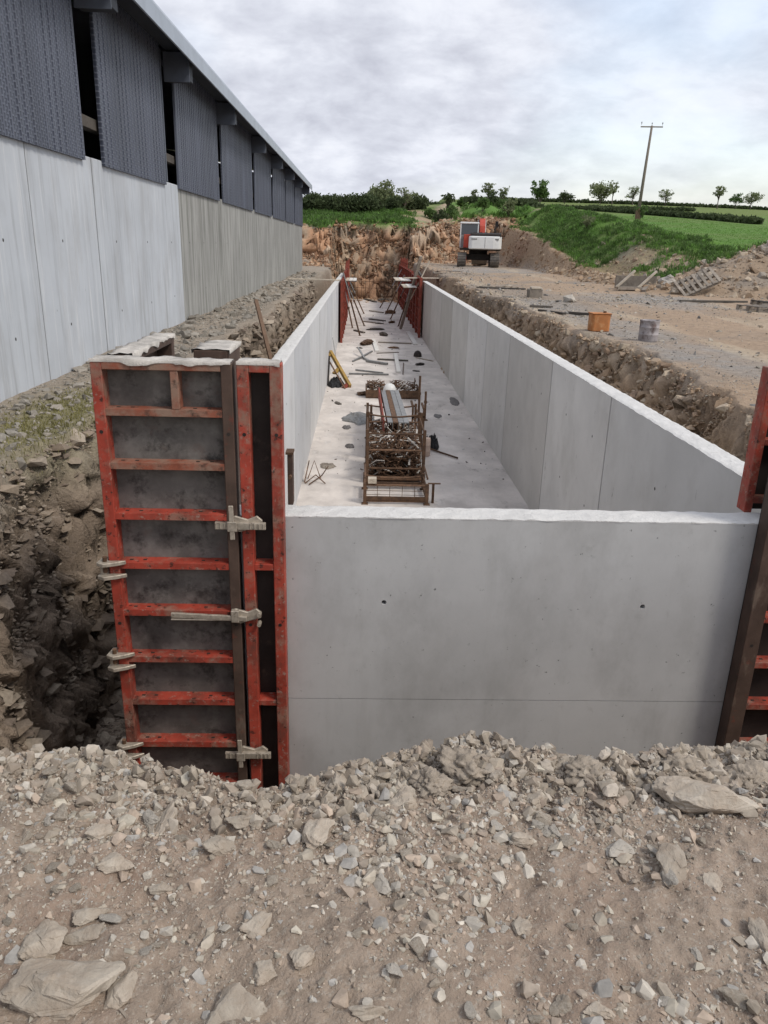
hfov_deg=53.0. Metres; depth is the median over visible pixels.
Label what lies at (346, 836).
loose stone
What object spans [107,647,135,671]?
clamp
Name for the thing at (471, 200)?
bush
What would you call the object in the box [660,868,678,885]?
loose stone
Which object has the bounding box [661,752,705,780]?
clay clod
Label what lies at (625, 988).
loose stone
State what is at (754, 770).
clay clod
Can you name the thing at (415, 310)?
formwork shutter
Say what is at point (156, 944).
loose stone
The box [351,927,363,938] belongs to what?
loose stone
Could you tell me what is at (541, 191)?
tree
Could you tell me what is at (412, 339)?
board
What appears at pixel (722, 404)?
bank rubble
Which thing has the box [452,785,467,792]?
loose stone
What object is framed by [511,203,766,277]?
weeds
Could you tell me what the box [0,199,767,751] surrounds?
ground
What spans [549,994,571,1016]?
loose stone
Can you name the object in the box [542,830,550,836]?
loose stone
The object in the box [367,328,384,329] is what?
tube
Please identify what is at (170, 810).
rock
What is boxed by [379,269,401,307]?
steel prop
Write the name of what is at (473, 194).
tree
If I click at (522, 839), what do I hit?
rock
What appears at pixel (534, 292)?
concrete block
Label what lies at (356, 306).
steel prop
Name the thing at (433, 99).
sky
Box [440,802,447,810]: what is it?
loose stone
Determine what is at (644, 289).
plank
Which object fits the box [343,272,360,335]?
steel prop
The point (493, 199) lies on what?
bush
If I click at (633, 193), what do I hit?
tree
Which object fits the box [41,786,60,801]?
loose stone
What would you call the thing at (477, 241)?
excavator
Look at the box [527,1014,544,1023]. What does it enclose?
loose stone
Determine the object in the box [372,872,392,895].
rock
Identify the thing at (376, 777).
loose stone
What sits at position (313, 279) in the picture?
plank
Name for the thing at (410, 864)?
loose stone
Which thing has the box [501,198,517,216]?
bush
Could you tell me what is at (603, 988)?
rubble
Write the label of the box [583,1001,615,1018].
rock
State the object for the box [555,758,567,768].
loose stone
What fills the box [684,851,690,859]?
loose stone
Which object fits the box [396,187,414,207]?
tree
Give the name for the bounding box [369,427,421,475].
scrap metal
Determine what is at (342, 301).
formwork shutter
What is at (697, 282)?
pallet
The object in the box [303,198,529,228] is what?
weeds
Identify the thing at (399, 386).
scrap metal
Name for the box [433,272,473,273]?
plank
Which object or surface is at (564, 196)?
bush
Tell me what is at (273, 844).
loose stone
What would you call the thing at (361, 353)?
steel bracket
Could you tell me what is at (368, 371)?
steel tube
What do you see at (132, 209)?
farm shed
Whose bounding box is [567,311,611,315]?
plank
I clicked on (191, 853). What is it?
loose stone
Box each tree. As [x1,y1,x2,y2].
[367,179,397,207]
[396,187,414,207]
[471,189,477,196]
[481,182,495,198]
[498,187,509,198]
[530,179,549,201]
[589,180,618,204]
[608,181,618,204]
[625,186,639,204]
[658,189,674,205]
[712,186,727,208]
[728,193,744,207]
[741,192,764,208]
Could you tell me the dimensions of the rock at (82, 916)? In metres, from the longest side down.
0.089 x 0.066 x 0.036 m
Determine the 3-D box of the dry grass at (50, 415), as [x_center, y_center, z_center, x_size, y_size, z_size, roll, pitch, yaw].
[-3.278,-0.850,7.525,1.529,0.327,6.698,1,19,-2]
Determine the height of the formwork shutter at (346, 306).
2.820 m
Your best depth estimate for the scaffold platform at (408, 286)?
37.60 m
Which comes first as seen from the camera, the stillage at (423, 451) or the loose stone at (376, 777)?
the loose stone at (376, 777)
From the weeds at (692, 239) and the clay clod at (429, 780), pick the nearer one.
the clay clod at (429, 780)
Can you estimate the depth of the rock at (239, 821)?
2.24 m
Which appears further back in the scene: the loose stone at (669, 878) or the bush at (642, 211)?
the bush at (642, 211)
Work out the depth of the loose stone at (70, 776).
2.40 m
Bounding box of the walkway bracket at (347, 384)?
[327,350,350,388]
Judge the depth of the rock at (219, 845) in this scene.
2.14 m
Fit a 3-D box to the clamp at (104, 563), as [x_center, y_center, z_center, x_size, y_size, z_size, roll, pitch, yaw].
[-1.634,0.332,4.584,0.159,0.148,0.107,9,21,22]
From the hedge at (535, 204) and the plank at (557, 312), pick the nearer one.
the plank at (557, 312)
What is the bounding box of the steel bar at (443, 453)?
[430,448,457,458]
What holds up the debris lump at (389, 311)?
on the concrete floor
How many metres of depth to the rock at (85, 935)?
1.86 m
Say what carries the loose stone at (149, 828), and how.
on the gravel ground at (418, 1009)
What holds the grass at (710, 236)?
on the ground at (58, 657)
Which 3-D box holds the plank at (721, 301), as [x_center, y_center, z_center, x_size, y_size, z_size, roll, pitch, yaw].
[10.383,-6.631,24.234,2.335,0.062,0.120,-2,19,-11]
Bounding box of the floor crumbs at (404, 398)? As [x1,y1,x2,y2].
[327,304,503,481]
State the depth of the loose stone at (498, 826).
2.25 m
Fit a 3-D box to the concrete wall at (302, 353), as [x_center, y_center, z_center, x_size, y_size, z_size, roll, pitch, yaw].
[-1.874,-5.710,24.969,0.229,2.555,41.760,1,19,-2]
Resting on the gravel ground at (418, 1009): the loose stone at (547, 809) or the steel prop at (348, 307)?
the loose stone at (547, 809)
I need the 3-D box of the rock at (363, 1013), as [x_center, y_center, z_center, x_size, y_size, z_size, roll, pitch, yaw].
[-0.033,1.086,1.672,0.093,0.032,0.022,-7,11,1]
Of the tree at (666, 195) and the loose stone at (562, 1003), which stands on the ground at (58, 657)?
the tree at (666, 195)
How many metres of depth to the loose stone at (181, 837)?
2.18 m
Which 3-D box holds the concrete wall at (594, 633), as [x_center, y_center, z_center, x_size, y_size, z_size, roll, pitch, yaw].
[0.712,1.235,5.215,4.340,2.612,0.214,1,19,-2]
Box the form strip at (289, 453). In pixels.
[285,448,294,504]
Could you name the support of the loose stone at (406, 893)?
on the gravel ground at (418, 1009)
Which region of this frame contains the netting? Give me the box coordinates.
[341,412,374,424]
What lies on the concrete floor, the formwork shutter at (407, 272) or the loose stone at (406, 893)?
the formwork shutter at (407, 272)
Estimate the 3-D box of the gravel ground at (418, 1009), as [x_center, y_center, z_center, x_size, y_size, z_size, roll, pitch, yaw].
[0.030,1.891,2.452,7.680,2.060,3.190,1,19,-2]
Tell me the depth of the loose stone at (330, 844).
2.16 m
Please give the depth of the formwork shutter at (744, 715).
4.97 m
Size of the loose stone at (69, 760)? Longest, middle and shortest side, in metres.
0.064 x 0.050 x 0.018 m
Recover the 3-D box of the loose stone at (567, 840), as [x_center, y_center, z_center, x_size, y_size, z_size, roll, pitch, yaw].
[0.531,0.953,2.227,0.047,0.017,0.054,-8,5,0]
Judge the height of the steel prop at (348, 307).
1.816 m
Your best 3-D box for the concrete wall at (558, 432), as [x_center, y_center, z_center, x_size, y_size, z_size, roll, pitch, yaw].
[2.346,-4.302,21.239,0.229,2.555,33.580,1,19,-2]
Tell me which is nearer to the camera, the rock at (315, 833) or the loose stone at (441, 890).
the loose stone at (441, 890)
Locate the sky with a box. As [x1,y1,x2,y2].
[154,0,767,207]
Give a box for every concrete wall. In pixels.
[240,505,759,779]
[272,273,342,505]
[421,281,760,512]
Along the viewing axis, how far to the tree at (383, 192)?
71.60 m
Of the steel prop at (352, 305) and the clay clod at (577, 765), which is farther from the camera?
the steel prop at (352, 305)
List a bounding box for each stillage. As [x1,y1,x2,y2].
[361,463,440,505]
[364,411,426,480]
[365,403,422,458]
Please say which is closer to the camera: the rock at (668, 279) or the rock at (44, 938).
the rock at (44, 938)
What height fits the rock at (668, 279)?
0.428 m
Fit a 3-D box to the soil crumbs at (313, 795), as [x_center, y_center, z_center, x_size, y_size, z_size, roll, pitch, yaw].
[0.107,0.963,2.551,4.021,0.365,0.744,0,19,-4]
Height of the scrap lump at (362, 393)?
0.128 m
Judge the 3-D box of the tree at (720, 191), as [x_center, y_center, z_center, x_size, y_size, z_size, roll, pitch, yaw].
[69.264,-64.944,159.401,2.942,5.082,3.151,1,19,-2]
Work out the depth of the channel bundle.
16.64 m
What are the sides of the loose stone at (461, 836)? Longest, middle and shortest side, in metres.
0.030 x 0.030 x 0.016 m
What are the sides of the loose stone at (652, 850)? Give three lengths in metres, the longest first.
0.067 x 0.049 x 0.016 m
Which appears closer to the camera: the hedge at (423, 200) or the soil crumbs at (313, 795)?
the soil crumbs at (313, 795)
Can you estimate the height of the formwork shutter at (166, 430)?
3.484 m
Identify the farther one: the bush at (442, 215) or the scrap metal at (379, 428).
the bush at (442, 215)
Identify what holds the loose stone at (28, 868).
on the gravel ground at (418, 1009)
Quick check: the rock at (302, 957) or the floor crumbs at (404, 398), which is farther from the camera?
the floor crumbs at (404, 398)
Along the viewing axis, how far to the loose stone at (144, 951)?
1.83 m
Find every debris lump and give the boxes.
[379,332,387,335]
[385,310,395,313]
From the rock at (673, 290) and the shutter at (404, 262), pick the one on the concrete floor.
the shutter at (404, 262)
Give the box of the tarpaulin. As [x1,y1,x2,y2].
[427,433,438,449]
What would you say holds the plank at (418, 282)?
on the plank at (422, 277)
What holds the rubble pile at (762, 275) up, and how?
on the ground at (58, 657)
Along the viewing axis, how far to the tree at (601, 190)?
166.83 m
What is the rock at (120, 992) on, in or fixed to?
on the gravel ground at (418, 1009)
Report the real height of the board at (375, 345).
0.050 m
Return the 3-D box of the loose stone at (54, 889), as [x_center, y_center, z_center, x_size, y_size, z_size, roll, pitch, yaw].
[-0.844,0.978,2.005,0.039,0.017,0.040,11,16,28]
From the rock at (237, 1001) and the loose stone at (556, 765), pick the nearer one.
the rock at (237, 1001)
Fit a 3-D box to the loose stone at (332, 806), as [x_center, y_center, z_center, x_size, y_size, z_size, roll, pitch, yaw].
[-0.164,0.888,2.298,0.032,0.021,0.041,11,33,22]
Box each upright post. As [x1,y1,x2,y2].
[417,376,420,421]
[424,391,427,420]
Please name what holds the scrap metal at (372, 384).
in the fittings basket at (371, 393)
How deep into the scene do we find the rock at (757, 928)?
1.92 m
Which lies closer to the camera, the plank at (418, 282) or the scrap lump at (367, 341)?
the scrap lump at (367, 341)
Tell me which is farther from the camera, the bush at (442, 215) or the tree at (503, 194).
the tree at (503, 194)
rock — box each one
[0,958,125,1021]
[17,919,67,959]
[63,922,105,945]
[72,907,109,925]
[84,823,113,839]
[97,851,133,874]
[104,970,137,1009]
[149,882,172,894]
[155,800,177,833]
[201,835,235,855]
[203,983,267,1023]
[225,814,252,828]
[239,911,271,938]
[253,959,276,986]
[289,945,314,970]
[302,818,334,848]
[324,770,346,791]
[347,1005,389,1021]
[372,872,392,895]
[387,785,417,808]
[511,831,533,847]
[511,916,531,937]
[526,790,547,807]
[563,294,575,301]
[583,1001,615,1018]
[606,839,635,856]
[652,776,760,814]
[656,843,686,887]
[658,274,675,284]
[669,287,678,293]
[692,272,704,290]
[698,267,711,275]
[703,871,722,892]
[747,917,767,951]
[760,240,767,253]
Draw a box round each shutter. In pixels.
[88,354,249,782]
[107,333,174,356]
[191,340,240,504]
[236,358,289,788]
[340,276,345,342]
[344,268,347,324]
[398,264,403,309]
[400,257,407,267]
[403,267,412,320]
[410,273,422,337]
[715,477,767,745]
[737,366,767,511]
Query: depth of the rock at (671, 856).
2.12 m
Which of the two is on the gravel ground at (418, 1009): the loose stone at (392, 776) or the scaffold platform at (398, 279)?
the loose stone at (392, 776)
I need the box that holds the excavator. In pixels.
[457,218,501,267]
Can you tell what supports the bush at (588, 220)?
on the ground at (58, 657)
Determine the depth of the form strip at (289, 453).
4.83 m
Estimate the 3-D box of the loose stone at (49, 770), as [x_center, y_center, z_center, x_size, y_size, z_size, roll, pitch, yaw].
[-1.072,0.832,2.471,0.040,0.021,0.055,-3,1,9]
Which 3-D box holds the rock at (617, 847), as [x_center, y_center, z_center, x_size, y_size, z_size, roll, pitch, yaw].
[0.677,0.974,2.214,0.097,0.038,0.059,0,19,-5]
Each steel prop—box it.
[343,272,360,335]
[346,295,352,327]
[347,283,364,325]
[350,282,364,313]
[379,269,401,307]
[385,275,404,313]
[390,282,407,319]
[398,289,409,325]
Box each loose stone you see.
[2,918,11,925]
[21,831,32,844]
[23,863,34,873]
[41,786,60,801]
[42,766,57,774]
[44,815,50,826]
[45,862,61,873]
[51,883,67,893]
[52,803,67,820]
[61,757,77,764]
[62,772,76,782]
[64,782,77,791]
[68,855,75,865]
[68,882,81,892]
[97,786,104,793]
[99,913,121,922]
[103,766,111,771]
[138,945,151,955]
[143,808,159,825]
[146,824,154,832]
[151,941,164,948]
[165,769,172,775]
[175,835,187,841]
[188,851,197,856]
[234,779,254,790]
[266,821,276,828]
[266,839,281,849]
[267,875,278,887]
[323,841,335,846]
[324,803,335,815]
[343,833,351,840]
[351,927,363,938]
[356,804,370,817]
[371,855,378,865]
[372,808,389,821]
[373,769,382,781]
[386,963,403,976]
[387,771,395,779]
[399,848,412,864]
[403,890,412,898]
[407,862,414,867]
[408,936,424,957]
[416,889,425,897]
[437,887,446,894]
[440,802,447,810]
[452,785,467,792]
[458,834,465,838]
[464,1001,476,1018]
[486,769,502,779]
[491,819,502,830]
[499,925,508,932]
[509,801,518,810]
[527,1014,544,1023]
[531,819,543,829]
[532,811,551,824]
[542,807,550,811]
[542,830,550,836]
[543,824,549,830]
[549,824,560,837]
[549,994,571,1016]
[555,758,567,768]
[559,835,574,846]
[561,797,570,804]
[566,923,578,930]
[592,816,602,823]
[596,823,603,829]
[620,985,631,990]
[646,844,657,855]
[659,996,669,1006]
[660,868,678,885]
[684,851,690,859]
[691,946,702,961]
[696,836,705,845]
[717,986,747,1012]
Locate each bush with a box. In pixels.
[381,195,407,209]
[409,191,422,206]
[422,208,437,219]
[432,209,449,221]
[441,192,455,208]
[443,203,459,219]
[455,196,467,207]
[462,195,478,204]
[475,197,489,211]
[486,191,500,205]
[493,198,507,208]
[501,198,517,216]
[553,190,575,203]
[580,213,595,228]
[633,203,647,218]
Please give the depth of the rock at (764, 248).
29.07 m
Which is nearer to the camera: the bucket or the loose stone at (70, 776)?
the loose stone at (70, 776)
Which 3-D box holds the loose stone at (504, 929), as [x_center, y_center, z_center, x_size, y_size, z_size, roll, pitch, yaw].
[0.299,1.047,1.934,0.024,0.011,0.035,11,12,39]
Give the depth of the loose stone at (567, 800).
2.40 m
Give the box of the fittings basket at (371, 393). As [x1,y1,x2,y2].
[365,383,385,397]
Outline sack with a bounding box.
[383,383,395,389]
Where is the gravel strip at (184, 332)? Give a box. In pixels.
[0,270,317,479]
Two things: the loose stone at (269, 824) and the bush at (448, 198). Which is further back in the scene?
the bush at (448, 198)
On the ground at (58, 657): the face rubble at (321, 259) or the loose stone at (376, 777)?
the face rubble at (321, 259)
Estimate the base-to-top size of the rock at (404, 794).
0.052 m
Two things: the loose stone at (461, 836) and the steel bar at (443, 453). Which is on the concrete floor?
the steel bar at (443, 453)
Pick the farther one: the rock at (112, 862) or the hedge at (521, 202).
the hedge at (521, 202)
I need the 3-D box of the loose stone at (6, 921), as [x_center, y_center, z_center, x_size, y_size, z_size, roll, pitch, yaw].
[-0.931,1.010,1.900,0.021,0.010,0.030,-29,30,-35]
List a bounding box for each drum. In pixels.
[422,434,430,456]
[587,311,611,331]
[638,319,660,341]
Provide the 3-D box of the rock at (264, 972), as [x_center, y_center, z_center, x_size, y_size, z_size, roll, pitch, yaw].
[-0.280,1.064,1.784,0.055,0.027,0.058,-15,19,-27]
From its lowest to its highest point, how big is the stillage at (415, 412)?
0.950 m
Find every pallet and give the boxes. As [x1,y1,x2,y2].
[673,267,721,295]
[736,304,767,311]
[750,299,767,304]
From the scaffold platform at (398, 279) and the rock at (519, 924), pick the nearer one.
the rock at (519, 924)
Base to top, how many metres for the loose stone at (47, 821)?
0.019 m
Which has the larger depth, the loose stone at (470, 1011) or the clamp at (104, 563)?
the clamp at (104, 563)
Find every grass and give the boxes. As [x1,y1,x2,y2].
[0,385,95,484]
[532,207,767,258]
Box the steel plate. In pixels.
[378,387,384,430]
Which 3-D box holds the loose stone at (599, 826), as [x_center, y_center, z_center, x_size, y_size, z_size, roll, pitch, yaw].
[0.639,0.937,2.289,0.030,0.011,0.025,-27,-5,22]
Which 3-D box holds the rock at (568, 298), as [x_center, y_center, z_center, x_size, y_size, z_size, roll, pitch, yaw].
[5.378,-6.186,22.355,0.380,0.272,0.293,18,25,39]
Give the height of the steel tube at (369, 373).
0.050 m
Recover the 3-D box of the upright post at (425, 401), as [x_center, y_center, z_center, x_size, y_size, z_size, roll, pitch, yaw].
[1.026,-2.635,19.125,0.140,0.720,0.140,1,19,-2]
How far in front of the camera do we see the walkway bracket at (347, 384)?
23.84 m
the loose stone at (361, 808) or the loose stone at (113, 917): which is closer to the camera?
the loose stone at (113, 917)
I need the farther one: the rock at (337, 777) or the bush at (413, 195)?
the bush at (413, 195)
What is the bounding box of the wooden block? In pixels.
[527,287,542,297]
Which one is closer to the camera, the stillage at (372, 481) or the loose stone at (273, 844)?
the loose stone at (273, 844)
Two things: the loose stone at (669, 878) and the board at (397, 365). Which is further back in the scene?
the board at (397, 365)
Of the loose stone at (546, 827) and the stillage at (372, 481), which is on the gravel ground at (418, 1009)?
the loose stone at (546, 827)
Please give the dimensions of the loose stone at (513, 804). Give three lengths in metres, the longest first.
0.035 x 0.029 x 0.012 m
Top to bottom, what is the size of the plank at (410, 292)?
3.641 m
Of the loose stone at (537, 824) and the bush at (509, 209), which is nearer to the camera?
the loose stone at (537, 824)
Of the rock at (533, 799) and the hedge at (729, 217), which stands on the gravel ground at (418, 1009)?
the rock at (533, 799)
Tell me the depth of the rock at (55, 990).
1.68 m
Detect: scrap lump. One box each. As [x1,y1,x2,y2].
[357,391,364,395]
[359,339,373,344]
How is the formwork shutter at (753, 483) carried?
on the concrete wall at (594, 633)
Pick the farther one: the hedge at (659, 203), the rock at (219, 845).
the hedge at (659, 203)
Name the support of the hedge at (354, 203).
on the ground at (58, 657)
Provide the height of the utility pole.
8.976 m
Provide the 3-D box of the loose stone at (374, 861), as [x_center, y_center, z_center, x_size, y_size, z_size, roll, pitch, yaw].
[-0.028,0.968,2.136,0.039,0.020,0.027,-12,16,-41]
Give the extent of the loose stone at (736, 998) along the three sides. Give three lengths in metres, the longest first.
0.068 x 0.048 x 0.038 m
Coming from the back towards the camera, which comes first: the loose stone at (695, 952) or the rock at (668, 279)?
the rock at (668, 279)
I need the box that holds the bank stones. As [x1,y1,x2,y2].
[566,234,722,287]
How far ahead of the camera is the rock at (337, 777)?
2.44 m
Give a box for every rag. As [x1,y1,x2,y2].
[320,463,335,468]
[345,443,353,447]
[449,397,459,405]
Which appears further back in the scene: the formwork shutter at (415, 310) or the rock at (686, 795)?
the formwork shutter at (415, 310)
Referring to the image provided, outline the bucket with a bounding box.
[414,350,421,356]
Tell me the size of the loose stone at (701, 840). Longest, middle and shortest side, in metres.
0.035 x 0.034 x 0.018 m
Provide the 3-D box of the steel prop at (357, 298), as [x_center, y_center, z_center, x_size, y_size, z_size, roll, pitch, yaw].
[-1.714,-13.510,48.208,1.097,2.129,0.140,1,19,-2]
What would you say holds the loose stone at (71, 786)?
on the gravel ground at (418, 1009)
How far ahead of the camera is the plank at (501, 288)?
28.12 m
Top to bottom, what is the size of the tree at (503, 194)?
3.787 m
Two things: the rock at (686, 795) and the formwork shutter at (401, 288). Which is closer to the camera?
the rock at (686, 795)
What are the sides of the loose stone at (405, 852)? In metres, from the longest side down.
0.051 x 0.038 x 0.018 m
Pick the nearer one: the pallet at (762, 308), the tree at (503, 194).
the pallet at (762, 308)
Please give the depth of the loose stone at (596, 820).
2.31 m
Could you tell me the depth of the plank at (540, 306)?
20.82 m
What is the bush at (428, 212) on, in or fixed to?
on the ground at (58, 657)
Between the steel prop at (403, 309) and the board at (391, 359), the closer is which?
the board at (391, 359)
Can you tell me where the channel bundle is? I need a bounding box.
[381,390,408,428]
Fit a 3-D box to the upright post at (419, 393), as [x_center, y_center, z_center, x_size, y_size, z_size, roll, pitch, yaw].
[0.860,-2.743,18.765,0.140,1.150,0.140,1,19,-2]
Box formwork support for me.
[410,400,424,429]
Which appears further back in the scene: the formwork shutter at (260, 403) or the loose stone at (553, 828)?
the formwork shutter at (260, 403)
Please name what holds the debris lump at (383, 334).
on the concrete floor
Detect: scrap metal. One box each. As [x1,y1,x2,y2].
[367,379,384,389]
[369,417,415,449]
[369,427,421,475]
[390,378,416,390]
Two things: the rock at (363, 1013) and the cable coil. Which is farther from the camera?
the cable coil
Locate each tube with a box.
[349,373,388,374]
[355,369,382,372]
[366,360,387,364]
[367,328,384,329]
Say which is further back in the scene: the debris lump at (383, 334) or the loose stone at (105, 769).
the debris lump at (383, 334)
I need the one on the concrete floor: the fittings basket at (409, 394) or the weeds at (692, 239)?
the fittings basket at (409, 394)
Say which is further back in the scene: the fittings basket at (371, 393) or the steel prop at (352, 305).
the steel prop at (352, 305)
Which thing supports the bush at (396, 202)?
on the ground at (58, 657)
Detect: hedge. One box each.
[303,191,382,212]
[379,194,428,209]
[430,197,535,206]
[464,195,767,209]
[525,201,565,207]
[550,203,695,211]
[583,205,764,224]
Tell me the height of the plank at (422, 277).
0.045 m
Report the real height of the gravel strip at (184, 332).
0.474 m
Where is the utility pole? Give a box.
[635,122,662,218]
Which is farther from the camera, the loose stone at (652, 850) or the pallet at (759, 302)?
the pallet at (759, 302)
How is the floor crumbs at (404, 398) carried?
on the concrete floor
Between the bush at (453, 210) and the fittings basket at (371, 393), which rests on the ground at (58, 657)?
the bush at (453, 210)
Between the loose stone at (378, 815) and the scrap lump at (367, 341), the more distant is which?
the scrap lump at (367, 341)
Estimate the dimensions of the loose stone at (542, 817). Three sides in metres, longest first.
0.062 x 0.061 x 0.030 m
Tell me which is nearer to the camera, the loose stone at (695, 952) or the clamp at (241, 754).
the loose stone at (695, 952)
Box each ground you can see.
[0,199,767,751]
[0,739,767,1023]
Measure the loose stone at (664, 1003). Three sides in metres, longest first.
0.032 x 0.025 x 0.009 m
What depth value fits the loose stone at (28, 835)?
2.21 m
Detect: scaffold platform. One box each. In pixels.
[346,278,356,281]
[393,277,410,281]
[401,284,416,288]
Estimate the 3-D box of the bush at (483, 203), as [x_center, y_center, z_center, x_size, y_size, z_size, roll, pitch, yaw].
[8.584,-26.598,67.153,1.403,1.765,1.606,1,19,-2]
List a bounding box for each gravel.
[422,254,767,409]
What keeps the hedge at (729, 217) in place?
on the ground at (58, 657)
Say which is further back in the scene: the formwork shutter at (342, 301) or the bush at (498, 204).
the bush at (498, 204)
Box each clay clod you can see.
[408,766,452,798]
[436,744,493,784]
[563,754,616,788]
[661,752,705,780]
[727,759,767,789]
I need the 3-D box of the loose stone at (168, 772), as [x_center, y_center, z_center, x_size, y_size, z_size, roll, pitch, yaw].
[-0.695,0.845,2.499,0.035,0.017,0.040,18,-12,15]
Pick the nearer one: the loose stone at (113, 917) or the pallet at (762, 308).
the loose stone at (113, 917)
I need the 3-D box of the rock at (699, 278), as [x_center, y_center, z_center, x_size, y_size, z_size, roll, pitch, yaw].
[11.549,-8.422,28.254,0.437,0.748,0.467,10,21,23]
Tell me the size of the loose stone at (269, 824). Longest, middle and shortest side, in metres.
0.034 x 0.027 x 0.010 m
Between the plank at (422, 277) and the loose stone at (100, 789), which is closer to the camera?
the loose stone at (100, 789)
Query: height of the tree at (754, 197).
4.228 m
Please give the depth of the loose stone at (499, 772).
2.46 m
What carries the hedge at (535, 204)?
on the ground at (58, 657)
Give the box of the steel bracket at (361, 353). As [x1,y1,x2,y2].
[352,347,372,361]
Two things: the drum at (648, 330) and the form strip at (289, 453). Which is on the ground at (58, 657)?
the drum at (648, 330)
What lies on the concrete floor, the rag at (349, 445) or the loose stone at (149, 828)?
the rag at (349, 445)
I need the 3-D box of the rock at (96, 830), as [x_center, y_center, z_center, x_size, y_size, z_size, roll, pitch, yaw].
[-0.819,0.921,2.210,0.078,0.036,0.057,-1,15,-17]
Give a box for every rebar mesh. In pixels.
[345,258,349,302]
[350,267,396,299]
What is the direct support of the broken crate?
on the ground at (58, 657)
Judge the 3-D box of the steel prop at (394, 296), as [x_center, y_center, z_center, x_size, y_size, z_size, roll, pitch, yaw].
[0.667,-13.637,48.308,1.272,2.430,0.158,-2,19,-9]
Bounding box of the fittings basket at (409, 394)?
[399,385,418,398]
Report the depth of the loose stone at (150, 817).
2.28 m
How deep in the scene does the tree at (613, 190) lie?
171.81 m
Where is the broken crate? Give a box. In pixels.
[614,270,657,289]
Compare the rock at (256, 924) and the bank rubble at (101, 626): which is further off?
the bank rubble at (101, 626)
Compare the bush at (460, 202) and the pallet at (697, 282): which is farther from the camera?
the bush at (460, 202)
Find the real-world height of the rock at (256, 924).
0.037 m
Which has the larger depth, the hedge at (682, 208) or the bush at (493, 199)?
the hedge at (682, 208)
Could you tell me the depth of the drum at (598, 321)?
15.56 m
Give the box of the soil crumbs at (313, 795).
[0,730,767,859]
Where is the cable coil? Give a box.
[328,377,343,387]
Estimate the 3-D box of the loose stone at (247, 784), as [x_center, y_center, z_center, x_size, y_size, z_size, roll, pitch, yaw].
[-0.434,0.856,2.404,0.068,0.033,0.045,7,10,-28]
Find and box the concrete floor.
[296,299,528,508]
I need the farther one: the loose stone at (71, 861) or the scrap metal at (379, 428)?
the scrap metal at (379, 428)
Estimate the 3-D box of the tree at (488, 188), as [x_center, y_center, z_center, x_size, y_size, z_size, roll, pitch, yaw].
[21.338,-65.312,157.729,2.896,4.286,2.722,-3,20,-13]
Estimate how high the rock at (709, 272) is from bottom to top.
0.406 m
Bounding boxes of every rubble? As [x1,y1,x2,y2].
[0,280,317,753]
[0,735,767,1023]
[302,214,524,302]
[419,266,752,456]
[504,230,670,291]
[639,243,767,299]
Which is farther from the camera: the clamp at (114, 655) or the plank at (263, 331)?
the plank at (263, 331)
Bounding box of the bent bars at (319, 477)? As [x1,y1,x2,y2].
[304,460,328,484]
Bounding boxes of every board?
[372,339,378,351]
[377,358,407,360]
[378,341,411,343]
[394,353,400,372]
[406,331,417,344]
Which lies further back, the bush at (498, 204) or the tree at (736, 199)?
the tree at (736, 199)
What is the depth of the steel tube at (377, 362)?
28.14 m
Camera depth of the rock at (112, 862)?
2.06 m
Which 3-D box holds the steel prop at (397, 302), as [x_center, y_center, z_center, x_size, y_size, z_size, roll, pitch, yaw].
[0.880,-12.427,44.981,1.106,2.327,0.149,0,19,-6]
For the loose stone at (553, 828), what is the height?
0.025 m
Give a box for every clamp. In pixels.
[96,556,126,580]
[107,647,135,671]
[117,737,144,758]
[171,608,261,626]
[215,506,265,539]
[225,740,270,767]
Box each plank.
[254,299,272,358]
[288,278,339,280]
[399,256,422,328]
[402,277,439,278]
[410,261,429,299]
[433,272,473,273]
[476,286,525,289]
[530,305,552,307]
[538,309,565,314]
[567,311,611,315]
[641,273,657,291]
[679,300,747,302]
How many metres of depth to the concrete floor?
17.44 m
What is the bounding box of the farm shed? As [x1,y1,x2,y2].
[0,0,311,402]
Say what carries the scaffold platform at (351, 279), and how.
attached to the formwork shutter at (346, 306)
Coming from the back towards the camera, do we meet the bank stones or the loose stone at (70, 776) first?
the bank stones
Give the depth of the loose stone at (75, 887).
1.99 m
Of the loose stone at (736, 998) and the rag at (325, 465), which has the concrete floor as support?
the rag at (325, 465)
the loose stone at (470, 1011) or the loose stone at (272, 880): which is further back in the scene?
the loose stone at (272, 880)
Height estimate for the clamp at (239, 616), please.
0.108 m
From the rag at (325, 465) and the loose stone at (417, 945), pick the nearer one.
the loose stone at (417, 945)
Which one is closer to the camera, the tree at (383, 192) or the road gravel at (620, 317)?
the road gravel at (620, 317)
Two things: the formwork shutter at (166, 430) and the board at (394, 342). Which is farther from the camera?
the board at (394, 342)

